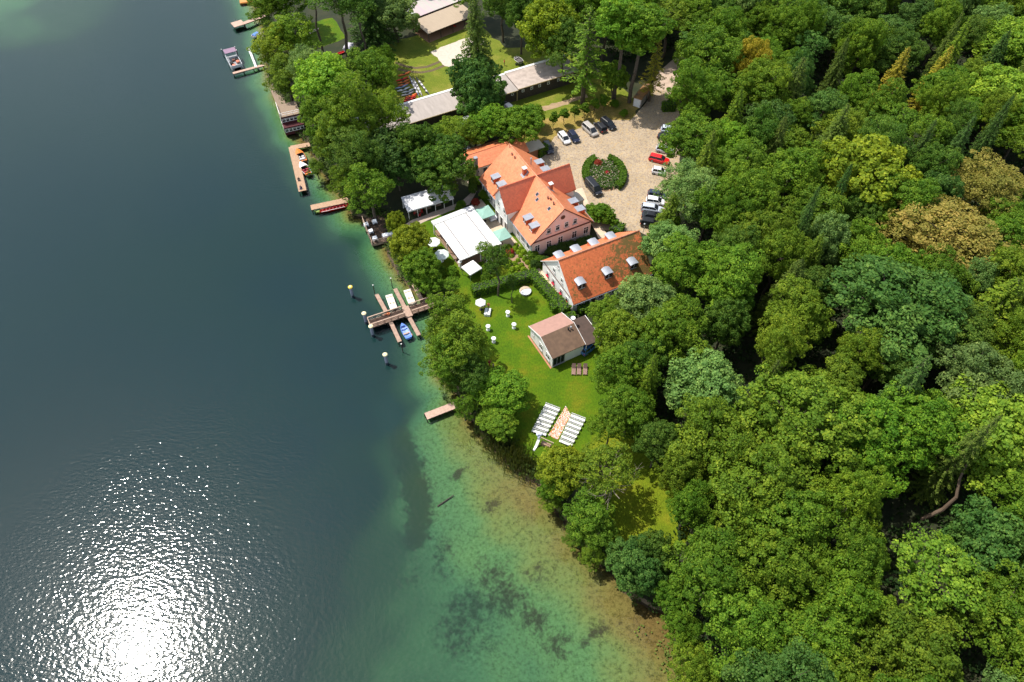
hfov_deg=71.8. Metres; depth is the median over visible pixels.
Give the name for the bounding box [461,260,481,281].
gazebo
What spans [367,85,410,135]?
broadleaf tree
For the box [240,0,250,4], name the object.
orange float
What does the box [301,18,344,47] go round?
lakeside grass
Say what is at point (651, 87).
conifer tree
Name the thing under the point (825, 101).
broadleaf tree
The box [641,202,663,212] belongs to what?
parked car
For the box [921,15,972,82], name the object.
conifer tree
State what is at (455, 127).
broadleaf tree
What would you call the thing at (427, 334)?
broadleaf tree
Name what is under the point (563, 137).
parked car
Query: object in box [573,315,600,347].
lean to
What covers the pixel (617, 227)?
hedge
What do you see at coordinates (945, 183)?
broadleaf tree
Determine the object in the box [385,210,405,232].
broadleaf tree
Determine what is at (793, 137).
broadleaf tree
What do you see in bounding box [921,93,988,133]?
broadleaf tree
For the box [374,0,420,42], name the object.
broadleaf tree
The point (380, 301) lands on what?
finger plank
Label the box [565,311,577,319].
hedge
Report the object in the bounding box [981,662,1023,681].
broadleaf tree
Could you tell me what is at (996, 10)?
broadleaf tree
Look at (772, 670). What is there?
broadleaf tree
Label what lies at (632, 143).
parking court
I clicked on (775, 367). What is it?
conifer tree
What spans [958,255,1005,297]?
broadleaf tree
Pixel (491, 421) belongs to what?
broadleaf tree
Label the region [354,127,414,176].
broadleaf tree
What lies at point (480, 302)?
parasol
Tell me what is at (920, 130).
thin crowned tree
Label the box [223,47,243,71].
pontoon boat
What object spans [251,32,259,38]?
sailing dinghy
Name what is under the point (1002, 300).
broadleaf tree
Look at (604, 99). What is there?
young tree
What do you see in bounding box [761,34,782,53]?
thin crowned tree
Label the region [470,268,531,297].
hedge
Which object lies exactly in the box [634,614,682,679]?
lily pads
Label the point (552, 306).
shrub
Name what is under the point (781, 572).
broadleaf tree
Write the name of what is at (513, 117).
broadleaf tree
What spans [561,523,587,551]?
broadleaf tree
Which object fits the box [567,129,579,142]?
parked car
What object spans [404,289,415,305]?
padded float
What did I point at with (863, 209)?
broadleaf tree
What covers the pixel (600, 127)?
parked car
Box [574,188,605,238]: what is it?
courtyard walk
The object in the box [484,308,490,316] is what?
lawn lounge
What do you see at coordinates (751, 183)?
broadleaf tree
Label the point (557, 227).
window
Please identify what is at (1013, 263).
broadleaf tree
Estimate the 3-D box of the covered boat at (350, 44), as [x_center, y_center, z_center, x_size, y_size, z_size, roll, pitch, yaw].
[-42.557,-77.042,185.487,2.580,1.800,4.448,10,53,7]
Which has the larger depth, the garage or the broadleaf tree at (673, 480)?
the garage
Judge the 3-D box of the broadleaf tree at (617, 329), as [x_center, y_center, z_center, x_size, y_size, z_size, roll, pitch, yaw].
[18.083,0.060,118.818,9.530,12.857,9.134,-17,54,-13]
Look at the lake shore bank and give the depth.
114.23 m
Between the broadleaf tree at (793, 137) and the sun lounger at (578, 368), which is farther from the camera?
the broadleaf tree at (793, 137)
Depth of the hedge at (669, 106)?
168.46 m
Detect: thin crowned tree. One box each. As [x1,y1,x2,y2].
[441,276,460,290]
[475,241,493,262]
[482,244,513,295]
[505,275,518,301]
[577,436,640,495]
[656,0,692,59]
[679,26,702,48]
[756,0,797,22]
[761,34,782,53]
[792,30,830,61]
[849,68,883,122]
[874,100,925,137]
[908,114,955,144]
[944,98,980,134]
[999,124,1023,188]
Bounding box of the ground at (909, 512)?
[265,0,1023,681]
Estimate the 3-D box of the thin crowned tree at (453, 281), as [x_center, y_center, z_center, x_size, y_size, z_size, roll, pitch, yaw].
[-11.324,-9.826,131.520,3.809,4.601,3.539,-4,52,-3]
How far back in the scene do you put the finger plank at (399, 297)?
132.86 m
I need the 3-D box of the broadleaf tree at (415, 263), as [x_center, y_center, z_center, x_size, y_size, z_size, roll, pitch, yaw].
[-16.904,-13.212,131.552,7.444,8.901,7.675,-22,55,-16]
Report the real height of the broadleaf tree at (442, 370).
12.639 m
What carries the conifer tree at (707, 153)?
on the ground at (909, 512)
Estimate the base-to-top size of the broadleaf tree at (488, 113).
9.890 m
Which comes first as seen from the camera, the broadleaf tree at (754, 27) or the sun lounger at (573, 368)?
the sun lounger at (573, 368)
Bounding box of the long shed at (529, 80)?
[355,55,577,131]
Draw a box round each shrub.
[438,265,446,276]
[446,265,456,276]
[455,200,466,209]
[471,198,479,205]
[475,176,480,184]
[478,189,487,199]
[480,262,492,273]
[480,271,493,280]
[524,250,538,259]
[530,254,543,263]
[530,259,540,268]
[544,245,557,255]
[547,302,557,312]
[556,242,567,251]
[564,240,576,249]
[576,237,586,245]
[585,202,615,223]
[585,235,593,242]
[594,159,601,166]
[604,206,616,225]
[610,99,619,107]
[619,109,627,116]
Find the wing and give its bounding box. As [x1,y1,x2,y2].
[460,136,528,175]
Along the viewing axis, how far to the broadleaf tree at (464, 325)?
113.01 m
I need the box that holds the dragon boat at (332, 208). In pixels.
[314,203,348,212]
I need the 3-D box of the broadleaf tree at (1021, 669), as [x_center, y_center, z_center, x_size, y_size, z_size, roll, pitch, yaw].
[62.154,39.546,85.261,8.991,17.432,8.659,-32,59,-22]
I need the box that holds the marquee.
[401,184,453,218]
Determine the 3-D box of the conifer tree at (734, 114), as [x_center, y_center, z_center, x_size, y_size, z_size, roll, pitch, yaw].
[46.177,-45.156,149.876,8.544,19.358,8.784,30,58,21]
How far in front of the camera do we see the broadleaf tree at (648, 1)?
174.46 m
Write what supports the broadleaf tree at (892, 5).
on the ground at (909, 512)
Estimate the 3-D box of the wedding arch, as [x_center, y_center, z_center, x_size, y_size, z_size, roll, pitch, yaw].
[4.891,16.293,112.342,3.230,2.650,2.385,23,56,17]
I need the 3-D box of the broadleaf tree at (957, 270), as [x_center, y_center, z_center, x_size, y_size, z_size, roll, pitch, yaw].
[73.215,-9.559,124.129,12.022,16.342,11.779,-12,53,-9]
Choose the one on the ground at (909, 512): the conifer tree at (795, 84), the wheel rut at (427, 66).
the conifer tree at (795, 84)
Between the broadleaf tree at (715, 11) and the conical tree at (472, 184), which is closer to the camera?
the conical tree at (472, 184)
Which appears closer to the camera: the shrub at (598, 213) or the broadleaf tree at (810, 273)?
the broadleaf tree at (810, 273)
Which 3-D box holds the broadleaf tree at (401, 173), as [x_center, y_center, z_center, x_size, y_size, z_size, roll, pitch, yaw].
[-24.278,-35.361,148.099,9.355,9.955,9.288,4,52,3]
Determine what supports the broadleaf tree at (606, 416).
on the glade grass at (640, 505)
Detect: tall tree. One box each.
[299,0,323,53]
[305,0,361,63]
[331,0,377,70]
[592,0,661,99]
[610,0,677,103]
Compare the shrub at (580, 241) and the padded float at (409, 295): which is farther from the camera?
the shrub at (580, 241)
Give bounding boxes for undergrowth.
[606,0,1023,681]
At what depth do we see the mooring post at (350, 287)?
133.08 m
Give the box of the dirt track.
[542,94,587,110]
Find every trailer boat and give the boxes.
[504,101,512,109]
[514,56,522,64]
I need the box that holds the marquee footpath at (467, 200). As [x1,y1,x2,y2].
[406,190,476,224]
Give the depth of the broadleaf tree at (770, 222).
124.34 m
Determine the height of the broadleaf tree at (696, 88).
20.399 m
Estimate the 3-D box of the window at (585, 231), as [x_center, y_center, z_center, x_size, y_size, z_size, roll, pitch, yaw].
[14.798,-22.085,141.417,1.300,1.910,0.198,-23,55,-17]
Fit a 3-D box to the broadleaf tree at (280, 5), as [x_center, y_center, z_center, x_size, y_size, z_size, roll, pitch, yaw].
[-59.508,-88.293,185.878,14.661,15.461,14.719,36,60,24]
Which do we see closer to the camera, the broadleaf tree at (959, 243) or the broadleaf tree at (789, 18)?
the broadleaf tree at (959, 243)
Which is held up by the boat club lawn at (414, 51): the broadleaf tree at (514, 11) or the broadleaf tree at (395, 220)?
the broadleaf tree at (514, 11)
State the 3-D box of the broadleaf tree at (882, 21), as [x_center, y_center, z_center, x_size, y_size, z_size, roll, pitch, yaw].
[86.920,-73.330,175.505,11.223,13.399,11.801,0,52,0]
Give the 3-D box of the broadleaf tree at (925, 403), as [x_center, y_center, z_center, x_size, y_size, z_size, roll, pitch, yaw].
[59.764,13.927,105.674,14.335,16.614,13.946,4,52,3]
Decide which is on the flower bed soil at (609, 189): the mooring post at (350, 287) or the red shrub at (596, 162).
the red shrub at (596, 162)
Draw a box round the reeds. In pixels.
[465,414,542,485]
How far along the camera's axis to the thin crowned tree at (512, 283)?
127.48 m
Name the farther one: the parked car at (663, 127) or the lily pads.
the parked car at (663, 127)
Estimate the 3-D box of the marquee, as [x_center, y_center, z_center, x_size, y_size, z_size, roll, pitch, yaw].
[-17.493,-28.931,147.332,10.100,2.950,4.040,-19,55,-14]
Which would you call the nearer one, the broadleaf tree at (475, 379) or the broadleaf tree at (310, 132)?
the broadleaf tree at (475, 379)
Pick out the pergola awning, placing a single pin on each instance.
(464, 232)
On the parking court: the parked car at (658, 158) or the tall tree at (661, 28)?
the parked car at (658, 158)
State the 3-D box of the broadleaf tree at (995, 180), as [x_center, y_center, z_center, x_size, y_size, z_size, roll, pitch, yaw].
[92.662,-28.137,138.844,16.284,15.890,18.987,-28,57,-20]
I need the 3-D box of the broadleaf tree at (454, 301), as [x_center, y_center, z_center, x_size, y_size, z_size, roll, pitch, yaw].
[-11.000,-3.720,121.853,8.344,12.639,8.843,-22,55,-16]
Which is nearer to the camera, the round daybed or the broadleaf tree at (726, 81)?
the round daybed
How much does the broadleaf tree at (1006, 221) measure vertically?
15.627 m
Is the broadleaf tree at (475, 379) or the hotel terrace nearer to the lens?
the broadleaf tree at (475, 379)
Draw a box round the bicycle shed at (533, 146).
[525,139,544,156]
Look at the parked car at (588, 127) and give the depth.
163.10 m
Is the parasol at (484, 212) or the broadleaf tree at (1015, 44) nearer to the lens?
the parasol at (484, 212)
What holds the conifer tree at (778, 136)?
on the ground at (909, 512)
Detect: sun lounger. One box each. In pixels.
[571,363,575,375]
[577,363,580,373]
[583,363,587,373]
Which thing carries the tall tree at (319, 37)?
on the ground at (909, 512)
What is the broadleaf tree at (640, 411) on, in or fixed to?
on the glade grass at (640, 505)
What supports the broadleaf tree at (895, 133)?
on the ground at (909, 512)
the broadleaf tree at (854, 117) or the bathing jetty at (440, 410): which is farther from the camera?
the broadleaf tree at (854, 117)
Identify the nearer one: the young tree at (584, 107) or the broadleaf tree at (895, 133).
the broadleaf tree at (895, 133)
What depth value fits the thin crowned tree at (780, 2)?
174.56 m
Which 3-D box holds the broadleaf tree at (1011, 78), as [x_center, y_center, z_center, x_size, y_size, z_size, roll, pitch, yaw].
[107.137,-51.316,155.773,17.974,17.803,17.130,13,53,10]
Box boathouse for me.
[275,101,304,136]
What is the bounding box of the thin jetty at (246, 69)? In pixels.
[232,65,264,78]
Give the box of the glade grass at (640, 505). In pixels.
[586,429,688,550]
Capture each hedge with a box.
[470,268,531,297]
[529,267,571,313]
[537,143,549,157]
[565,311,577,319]
[577,302,591,315]
[581,154,597,180]
[607,153,626,189]
[608,221,626,233]
[661,100,676,111]
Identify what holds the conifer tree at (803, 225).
on the ground at (909, 512)
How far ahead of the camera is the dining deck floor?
139.57 m
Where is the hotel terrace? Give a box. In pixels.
[470,199,528,259]
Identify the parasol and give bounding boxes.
[427,237,439,249]
[435,249,448,259]
[475,205,495,221]
[475,298,485,310]
[493,227,511,243]
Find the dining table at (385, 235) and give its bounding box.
[382,231,392,238]
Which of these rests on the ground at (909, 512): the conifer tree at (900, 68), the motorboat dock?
the conifer tree at (900, 68)
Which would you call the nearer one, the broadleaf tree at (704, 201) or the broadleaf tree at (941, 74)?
the broadleaf tree at (704, 201)
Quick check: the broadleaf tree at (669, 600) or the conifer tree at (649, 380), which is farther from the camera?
the conifer tree at (649, 380)
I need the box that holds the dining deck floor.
[435,230,501,268]
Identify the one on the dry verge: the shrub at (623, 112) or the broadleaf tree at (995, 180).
the shrub at (623, 112)
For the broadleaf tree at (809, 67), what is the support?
on the ground at (909, 512)
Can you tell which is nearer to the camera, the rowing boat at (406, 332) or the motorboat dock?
the rowing boat at (406, 332)
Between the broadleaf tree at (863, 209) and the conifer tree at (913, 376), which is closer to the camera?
the conifer tree at (913, 376)
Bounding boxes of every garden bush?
[509,266,515,272]
[514,264,520,270]
[520,248,526,254]
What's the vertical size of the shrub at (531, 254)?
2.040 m
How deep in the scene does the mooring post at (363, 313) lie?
129.05 m
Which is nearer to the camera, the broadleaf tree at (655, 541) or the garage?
the broadleaf tree at (655, 541)
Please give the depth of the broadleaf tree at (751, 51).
157.17 m
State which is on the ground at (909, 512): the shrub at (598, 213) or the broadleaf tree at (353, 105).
the broadleaf tree at (353, 105)
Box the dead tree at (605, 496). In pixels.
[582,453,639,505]
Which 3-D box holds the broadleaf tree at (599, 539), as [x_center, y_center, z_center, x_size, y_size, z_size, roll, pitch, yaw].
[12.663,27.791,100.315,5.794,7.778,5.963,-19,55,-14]
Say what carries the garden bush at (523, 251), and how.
on the bed soil at (515, 257)
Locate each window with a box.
[535,244,539,251]
[538,341,542,351]
[545,351,549,361]
[546,240,551,248]
[552,354,564,366]
[555,224,559,231]
[564,221,568,228]
[571,230,576,239]
[583,226,588,234]
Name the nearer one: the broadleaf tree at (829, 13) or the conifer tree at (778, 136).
the conifer tree at (778, 136)
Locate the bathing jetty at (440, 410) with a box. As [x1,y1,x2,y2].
[424,399,462,422]
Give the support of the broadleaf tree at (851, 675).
on the ground at (909, 512)
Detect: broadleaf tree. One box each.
[245,0,284,27]
[246,22,300,75]
[252,0,307,18]
[262,52,302,101]
[267,11,322,52]
[285,42,324,103]
[291,51,357,111]
[297,92,332,126]
[303,117,322,142]
[306,158,325,178]
[312,124,340,164]
[313,70,380,158]
[321,125,387,193]
[326,162,363,204]
[342,162,395,219]
[343,46,398,107]
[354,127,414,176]
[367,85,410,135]
[368,43,399,85]
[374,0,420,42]
[378,153,413,190]
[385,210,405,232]
[387,221,432,264]
[389,122,436,169]
[398,246,440,284]
[405,150,435,189]
[410,133,478,203]
[413,268,443,293]
[418,330,471,384]
[421,318,442,347]
[425,122,451,140]
[425,291,475,335]
[429,309,492,370]
[438,115,479,144]
[439,372,461,393]
[445,53,507,105]
[450,351,491,396]
[450,393,478,420]
[453,0,472,21]
[455,85,499,115]
[461,119,488,146]
[467,365,530,414]
[468,103,507,141]
[475,402,518,442]
[481,0,514,42]
[496,103,544,143]
[503,0,539,54]
[515,0,579,59]
[531,103,545,120]
[534,444,588,497]
[535,475,573,500]
[538,495,562,513]
[542,14,586,71]
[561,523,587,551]
[562,482,615,540]
[564,0,604,53]
[577,544,605,571]
[579,0,623,61]
[580,515,621,551]
[585,293,621,327]
[586,395,635,443]
[588,344,650,405]
[593,309,646,352]
[598,381,655,436]
[599,0,668,6]
[601,60,629,99]
[604,534,662,596]
[610,272,677,330]
[611,334,667,386]
[628,564,670,597]
[631,417,682,467]
[635,293,712,369]
[636,528,679,572]
[637,219,699,267]
[649,231,710,296]
[653,156,718,222]
[653,436,714,496]
[653,579,690,615]
[657,106,724,177]
[660,608,703,651]
[662,522,763,616]
[663,347,747,422]
[664,55,725,119]
[665,392,759,479]
[665,478,717,530]
[667,640,720,681]
[672,21,743,82]
[675,0,711,31]
[686,6,729,35]
[687,64,742,120]
[687,176,734,245]
[688,237,765,313]
[700,296,751,352]
[702,0,748,20]
[702,5,747,50]
[702,579,806,681]
[703,117,752,177]
[706,430,811,542]
[708,159,783,227]
[708,224,761,272]
[710,137,771,196]
[710,187,757,234]
[720,635,838,681]
[722,206,799,267]
[727,29,757,78]
[730,54,793,113]
[731,35,772,106]
[732,0,776,23]
[732,362,882,498]
[732,519,834,620]
[733,103,784,152]
[735,476,848,583]
[740,1,772,36]
[742,98,797,135]
[749,58,791,88]
[749,140,832,210]
[749,225,814,301]
[754,308,812,384]
[757,273,836,351]
[759,3,808,48]
[763,124,811,153]
[763,591,868,681]
[770,46,802,62]
[773,0,839,48]
[780,48,816,95]
[781,96,813,133]
[781,178,848,230]
[788,643,871,681]
[791,0,827,47]
[796,550,899,642]
[799,87,848,140]
[799,264,843,310]
[802,209,851,263]
[808,352,870,414]
[809,465,895,533]
[810,107,869,148]
[811,252,973,371]
[816,132,922,206]
[818,514,891,594]
[819,391,937,500]
[821,14,855,66]
[824,217,885,280]
[827,326,886,378]
[831,0,886,22]
[831,17,877,66]
[835,22,888,76]
[836,72,868,110]
[840,187,884,224]
[847,110,916,167]
[854,18,894,68]
[855,239,934,307]
[856,601,963,681]
[857,77,909,124]
[857,327,914,389]
[866,25,930,84]
[869,194,1023,278]
[871,173,942,244]
[873,656,954,681]
[874,0,901,17]
[876,379,980,475]
[877,14,920,69]
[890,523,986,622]
[893,0,939,37]
[908,138,963,180]
[910,64,977,126]
[915,0,969,68]
[915,71,969,143]
[915,170,964,223]
[915,243,980,301]
[916,300,996,369]
[920,373,1023,520]
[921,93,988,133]
[934,111,968,152]
[934,341,1023,415]
[935,558,1023,674]
[940,14,994,68]
[940,276,1023,358]
[940,493,1023,589]
[949,146,1023,225]
[951,0,980,18]
[954,55,1000,99]
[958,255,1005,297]
[964,63,1023,140]
[964,212,1023,272]
[965,0,1005,19]
[966,84,1022,153]
[970,1,1016,57]
[971,14,1023,70]
[975,244,1023,305]
[980,195,1023,230]
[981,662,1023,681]
[986,471,1023,562]
[992,306,1023,368]
[993,102,1023,162]
[993,350,1023,400]
[997,636,1023,681]
[1005,0,1023,20]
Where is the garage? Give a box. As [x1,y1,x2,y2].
[633,83,649,107]
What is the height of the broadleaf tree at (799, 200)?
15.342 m
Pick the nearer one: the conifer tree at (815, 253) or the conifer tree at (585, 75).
the conifer tree at (815, 253)
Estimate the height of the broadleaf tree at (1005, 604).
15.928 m
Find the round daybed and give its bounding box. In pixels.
[520,286,530,295]
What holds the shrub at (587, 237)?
on the ground at (909, 512)
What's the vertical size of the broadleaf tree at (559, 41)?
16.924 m
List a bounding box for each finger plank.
[375,294,387,312]
[389,321,401,346]
[393,288,405,306]
[407,317,420,339]
[412,283,423,302]
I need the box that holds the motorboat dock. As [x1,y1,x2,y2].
[289,147,307,196]
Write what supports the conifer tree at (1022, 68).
on the ground at (909, 512)
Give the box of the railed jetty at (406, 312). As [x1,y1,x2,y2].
[367,294,445,327]
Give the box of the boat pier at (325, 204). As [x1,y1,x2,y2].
[310,197,347,214]
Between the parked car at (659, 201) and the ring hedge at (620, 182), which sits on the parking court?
the parked car at (659, 201)
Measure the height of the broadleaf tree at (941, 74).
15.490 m
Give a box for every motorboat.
[295,148,306,162]
[299,161,310,176]
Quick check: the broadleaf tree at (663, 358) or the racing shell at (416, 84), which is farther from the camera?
the racing shell at (416, 84)
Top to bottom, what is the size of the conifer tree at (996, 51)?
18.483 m
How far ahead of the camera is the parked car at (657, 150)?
159.20 m
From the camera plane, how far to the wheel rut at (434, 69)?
180.27 m
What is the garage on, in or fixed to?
on the ground at (909, 512)
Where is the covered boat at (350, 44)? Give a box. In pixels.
[343,42,353,52]
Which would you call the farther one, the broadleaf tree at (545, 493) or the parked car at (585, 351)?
the parked car at (585, 351)
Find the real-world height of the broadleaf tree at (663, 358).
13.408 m
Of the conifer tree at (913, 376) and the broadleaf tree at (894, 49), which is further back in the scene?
the broadleaf tree at (894, 49)
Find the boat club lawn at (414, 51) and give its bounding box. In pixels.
[374,18,633,132]
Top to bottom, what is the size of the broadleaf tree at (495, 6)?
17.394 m
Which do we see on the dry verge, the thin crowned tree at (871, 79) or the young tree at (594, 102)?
the young tree at (594, 102)
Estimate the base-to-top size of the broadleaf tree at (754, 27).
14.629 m
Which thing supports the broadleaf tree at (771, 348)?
on the ground at (909, 512)
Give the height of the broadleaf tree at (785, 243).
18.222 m
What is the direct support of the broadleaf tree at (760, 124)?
on the ground at (909, 512)
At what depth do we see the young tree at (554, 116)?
162.18 m
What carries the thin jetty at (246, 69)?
on the lake water
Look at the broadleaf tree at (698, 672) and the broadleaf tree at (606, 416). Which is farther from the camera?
the broadleaf tree at (606, 416)
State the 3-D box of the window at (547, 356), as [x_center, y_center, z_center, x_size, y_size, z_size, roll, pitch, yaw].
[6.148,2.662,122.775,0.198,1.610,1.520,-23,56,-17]
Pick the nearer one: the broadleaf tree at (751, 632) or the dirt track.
the broadleaf tree at (751, 632)
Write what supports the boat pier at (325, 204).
in the lake water
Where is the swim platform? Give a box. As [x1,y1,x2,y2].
[231,20,245,32]
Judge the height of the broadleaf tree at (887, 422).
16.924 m
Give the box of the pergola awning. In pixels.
[431,205,501,268]
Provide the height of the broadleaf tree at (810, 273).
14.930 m
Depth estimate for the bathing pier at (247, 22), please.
194.34 m
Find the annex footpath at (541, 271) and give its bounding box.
[536,268,553,287]
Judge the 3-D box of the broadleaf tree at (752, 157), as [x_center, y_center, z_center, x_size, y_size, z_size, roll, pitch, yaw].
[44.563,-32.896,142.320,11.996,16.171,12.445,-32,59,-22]
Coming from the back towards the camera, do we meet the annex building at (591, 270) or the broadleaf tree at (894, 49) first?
the broadleaf tree at (894, 49)
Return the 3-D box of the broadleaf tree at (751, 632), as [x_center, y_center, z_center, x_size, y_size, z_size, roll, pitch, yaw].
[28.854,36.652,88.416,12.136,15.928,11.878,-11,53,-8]
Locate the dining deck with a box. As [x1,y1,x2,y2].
[362,213,391,247]
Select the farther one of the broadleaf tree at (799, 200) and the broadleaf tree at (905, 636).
the broadleaf tree at (799, 200)
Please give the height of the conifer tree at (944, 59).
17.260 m
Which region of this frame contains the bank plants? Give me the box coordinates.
[254,7,707,675]
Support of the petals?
on the hotel lawn at (560, 386)
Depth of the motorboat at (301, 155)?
159.14 m
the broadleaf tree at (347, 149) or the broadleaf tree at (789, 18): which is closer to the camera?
the broadleaf tree at (347, 149)
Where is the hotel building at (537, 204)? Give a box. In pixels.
[479,139,593,253]
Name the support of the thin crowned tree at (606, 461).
on the glade grass at (640, 505)
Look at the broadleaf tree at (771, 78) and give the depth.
151.94 m
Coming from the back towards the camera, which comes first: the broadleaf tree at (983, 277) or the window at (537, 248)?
the window at (537, 248)
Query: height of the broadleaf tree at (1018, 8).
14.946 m
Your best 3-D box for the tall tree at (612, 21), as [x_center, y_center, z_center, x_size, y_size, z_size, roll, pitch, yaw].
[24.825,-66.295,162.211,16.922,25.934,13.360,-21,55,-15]
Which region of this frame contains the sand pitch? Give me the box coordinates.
[431,38,483,66]
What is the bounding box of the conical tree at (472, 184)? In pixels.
[468,175,477,193]
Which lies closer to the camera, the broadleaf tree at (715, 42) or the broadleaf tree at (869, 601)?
the broadleaf tree at (869, 601)
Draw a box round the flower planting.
[590,157,619,189]
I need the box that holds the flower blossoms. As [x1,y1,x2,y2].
[590,159,614,185]
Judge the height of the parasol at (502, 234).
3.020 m
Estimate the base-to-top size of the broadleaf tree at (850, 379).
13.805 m
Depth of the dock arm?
160.97 m
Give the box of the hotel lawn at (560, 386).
[402,197,613,477]
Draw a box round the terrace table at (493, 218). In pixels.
[489,215,496,220]
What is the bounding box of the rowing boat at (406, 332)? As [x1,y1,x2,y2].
[400,323,411,339]
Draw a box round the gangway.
[249,50,256,66]
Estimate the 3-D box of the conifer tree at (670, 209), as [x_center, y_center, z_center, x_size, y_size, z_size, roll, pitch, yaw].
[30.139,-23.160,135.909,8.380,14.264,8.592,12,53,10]
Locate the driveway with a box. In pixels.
[654,57,682,89]
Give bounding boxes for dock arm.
[290,143,310,148]
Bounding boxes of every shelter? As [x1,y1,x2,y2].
[407,0,460,30]
[414,3,469,42]
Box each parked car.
[542,140,553,153]
[557,130,570,144]
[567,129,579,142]
[581,120,597,136]
[581,343,597,355]
[584,176,602,196]
[593,121,607,132]
[600,115,616,130]
[640,216,657,227]
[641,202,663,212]
[641,210,659,220]
[646,195,664,206]
[647,188,665,197]
[648,152,669,164]
[651,165,664,175]
[655,144,673,153]
[657,131,667,139]
[660,124,674,131]
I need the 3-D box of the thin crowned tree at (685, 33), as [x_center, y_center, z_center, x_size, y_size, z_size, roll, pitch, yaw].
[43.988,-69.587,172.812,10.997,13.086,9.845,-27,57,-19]
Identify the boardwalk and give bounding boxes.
[270,87,284,104]
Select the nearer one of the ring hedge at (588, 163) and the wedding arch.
the wedding arch
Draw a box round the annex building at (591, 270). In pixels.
[541,230,652,310]
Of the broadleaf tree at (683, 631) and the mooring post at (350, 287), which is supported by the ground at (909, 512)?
the broadleaf tree at (683, 631)
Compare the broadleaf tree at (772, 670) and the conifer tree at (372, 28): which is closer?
the broadleaf tree at (772, 670)
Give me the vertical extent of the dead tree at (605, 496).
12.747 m
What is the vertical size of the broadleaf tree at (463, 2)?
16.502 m
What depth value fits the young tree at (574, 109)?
163.90 m
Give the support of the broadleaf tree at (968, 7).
on the ground at (909, 512)
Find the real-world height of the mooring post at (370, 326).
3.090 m
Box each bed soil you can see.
[509,244,528,271]
[591,159,618,190]
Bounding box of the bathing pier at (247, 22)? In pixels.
[242,15,264,29]
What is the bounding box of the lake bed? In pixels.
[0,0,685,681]
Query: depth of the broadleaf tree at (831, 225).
124.04 m
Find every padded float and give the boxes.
[385,294,397,310]
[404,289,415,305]
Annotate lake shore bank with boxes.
[256,7,687,660]
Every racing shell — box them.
[409,76,418,95]
[413,79,421,94]
[416,77,429,94]
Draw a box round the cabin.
[528,312,585,368]
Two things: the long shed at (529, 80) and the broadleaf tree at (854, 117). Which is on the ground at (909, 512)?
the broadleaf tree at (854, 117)
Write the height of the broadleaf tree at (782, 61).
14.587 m
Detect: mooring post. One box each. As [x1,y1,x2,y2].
[348,285,353,297]
[361,311,367,323]
[368,324,374,336]
[382,352,388,364]
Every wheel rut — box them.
[395,61,439,68]
[398,65,443,72]
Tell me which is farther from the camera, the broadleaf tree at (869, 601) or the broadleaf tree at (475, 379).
the broadleaf tree at (475, 379)
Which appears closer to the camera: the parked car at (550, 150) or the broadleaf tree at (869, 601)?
the broadleaf tree at (869, 601)
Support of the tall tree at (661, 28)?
on the dry verge
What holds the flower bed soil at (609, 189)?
on the parking court
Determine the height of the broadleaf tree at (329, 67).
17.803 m
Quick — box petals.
[549,406,569,438]
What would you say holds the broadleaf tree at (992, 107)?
on the ground at (909, 512)
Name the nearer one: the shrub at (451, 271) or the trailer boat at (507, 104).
the shrub at (451, 271)
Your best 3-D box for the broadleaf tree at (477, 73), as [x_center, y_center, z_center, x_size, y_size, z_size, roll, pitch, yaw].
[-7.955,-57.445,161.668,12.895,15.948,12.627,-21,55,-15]
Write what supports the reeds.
on the ground at (909, 512)
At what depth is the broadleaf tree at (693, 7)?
173.82 m
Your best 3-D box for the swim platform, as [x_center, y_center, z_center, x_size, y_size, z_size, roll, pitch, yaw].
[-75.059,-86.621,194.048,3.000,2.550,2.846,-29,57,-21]
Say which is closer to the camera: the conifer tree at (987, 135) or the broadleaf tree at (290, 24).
the conifer tree at (987, 135)
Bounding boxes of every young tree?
[549,111,559,128]
[559,108,569,124]
[570,105,579,120]
[579,102,589,117]
[589,98,600,112]
[600,94,610,109]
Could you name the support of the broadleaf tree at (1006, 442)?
on the ground at (909, 512)
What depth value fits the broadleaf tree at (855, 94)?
154.45 m
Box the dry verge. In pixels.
[522,96,637,142]
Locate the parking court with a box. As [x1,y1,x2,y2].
[542,90,679,235]
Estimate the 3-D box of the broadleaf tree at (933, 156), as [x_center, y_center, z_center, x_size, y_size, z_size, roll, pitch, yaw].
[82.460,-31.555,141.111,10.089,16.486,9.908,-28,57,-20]
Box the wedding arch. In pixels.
[533,432,553,450]
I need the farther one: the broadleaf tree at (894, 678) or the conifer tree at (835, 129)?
the conifer tree at (835, 129)
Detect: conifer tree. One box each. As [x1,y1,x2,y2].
[347,0,402,50]
[458,0,501,115]
[558,5,611,103]
[636,352,658,421]
[638,40,666,101]
[646,192,682,242]
[678,129,716,217]
[701,86,744,159]
[738,359,780,433]
[748,258,805,341]
[761,114,788,191]
[765,188,779,213]
[766,183,821,283]
[773,57,806,126]
[786,234,823,272]
[808,162,852,238]
[811,103,850,177]
[815,36,849,111]
[858,352,934,447]
[870,46,910,116]
[902,414,1002,509]
[904,118,938,167]
[907,44,953,111]
[918,11,963,79]
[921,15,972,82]
[934,114,976,176]
[955,92,1016,186]
[980,28,1011,75]
[1018,58,1023,73]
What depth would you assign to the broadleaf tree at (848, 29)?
169.36 m

